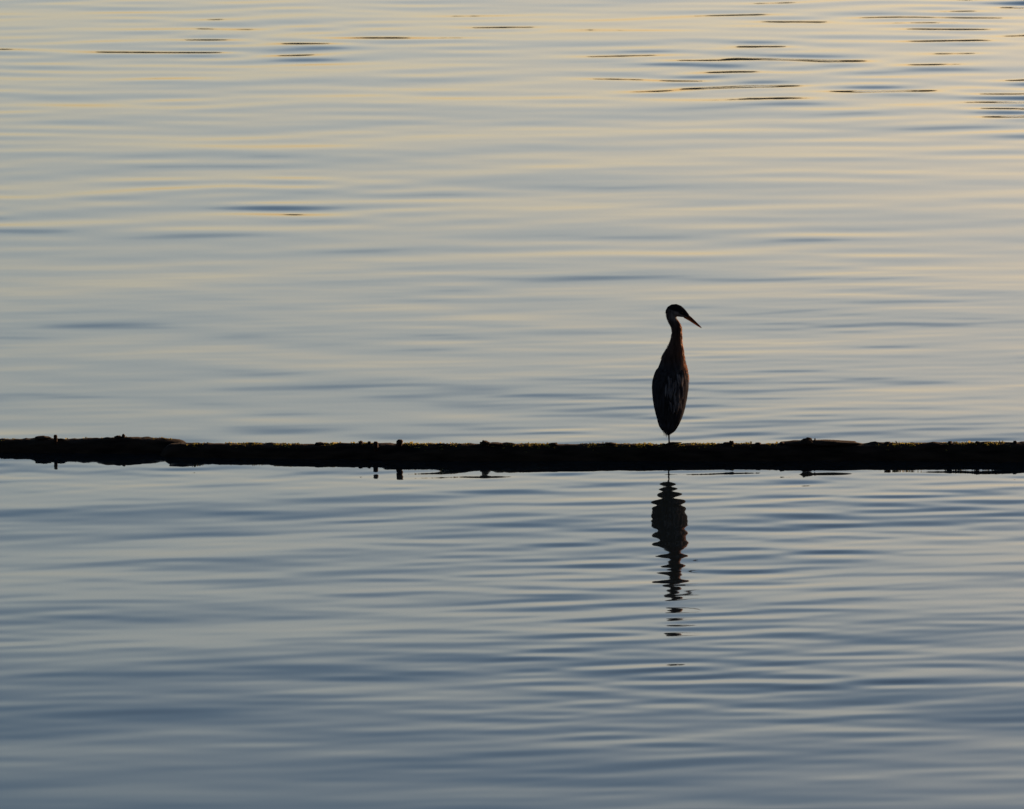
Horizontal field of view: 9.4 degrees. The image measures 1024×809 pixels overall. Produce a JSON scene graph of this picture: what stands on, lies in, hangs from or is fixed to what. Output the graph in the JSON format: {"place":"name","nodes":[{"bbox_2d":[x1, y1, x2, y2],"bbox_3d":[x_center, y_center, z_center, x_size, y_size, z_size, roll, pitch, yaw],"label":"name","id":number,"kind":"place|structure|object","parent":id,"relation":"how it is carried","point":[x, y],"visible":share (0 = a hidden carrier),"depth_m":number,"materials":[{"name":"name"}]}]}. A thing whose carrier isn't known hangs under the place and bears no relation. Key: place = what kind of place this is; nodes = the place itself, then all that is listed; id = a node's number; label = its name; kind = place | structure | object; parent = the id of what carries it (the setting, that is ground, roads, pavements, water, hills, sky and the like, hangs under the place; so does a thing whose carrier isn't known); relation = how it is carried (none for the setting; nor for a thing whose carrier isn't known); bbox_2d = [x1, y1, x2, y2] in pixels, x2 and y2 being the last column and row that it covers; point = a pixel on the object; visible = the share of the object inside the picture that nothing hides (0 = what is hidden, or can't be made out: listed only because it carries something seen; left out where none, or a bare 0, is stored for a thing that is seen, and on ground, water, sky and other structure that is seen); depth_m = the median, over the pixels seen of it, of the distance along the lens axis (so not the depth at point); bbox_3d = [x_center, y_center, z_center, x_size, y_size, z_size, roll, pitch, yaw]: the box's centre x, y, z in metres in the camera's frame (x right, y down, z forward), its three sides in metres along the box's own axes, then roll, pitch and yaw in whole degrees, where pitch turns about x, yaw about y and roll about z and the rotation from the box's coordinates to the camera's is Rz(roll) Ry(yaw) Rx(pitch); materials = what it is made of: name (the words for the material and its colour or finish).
{"place":"outdoors","nodes":[
{"label":"outdoors","id":0,"kind":"place"},
{"bbox_2d":[0,0,1023,808],"bbox_3d":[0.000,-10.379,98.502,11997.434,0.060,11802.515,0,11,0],"label":"water","id":1,"kind":"structure","parent":0,"point":[372,220],"depth_m":42.92,"materials":[{"name":"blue liquid"}]},
{"bbox_2d":[0,434,185,453],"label":"floating log","id":2,"kind":"object","parent":1,"relation":"on","point":[119,444],"visible":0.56,"depth_m":40.89,"materials":[{"name":"black wood"}]},
{"bbox_2d":[160,437,1023,461],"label":"floating log","id":3,"kind":"object","parent":1,"relation":"on","point":[807,449],"visible":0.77,"depth_m":40.67,"materials":[{"name":"black wood"}]},
{"bbox_2d":[652,304,701,445],"bbox_3d":[1.051,-0.194,40.671,0.283,0.936,0.244,-9,14,-41],"label":"heron","id":4,"kind":"object","parent":3,"relation":"on","point":[670,383],"visible":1,"depth_m":40.60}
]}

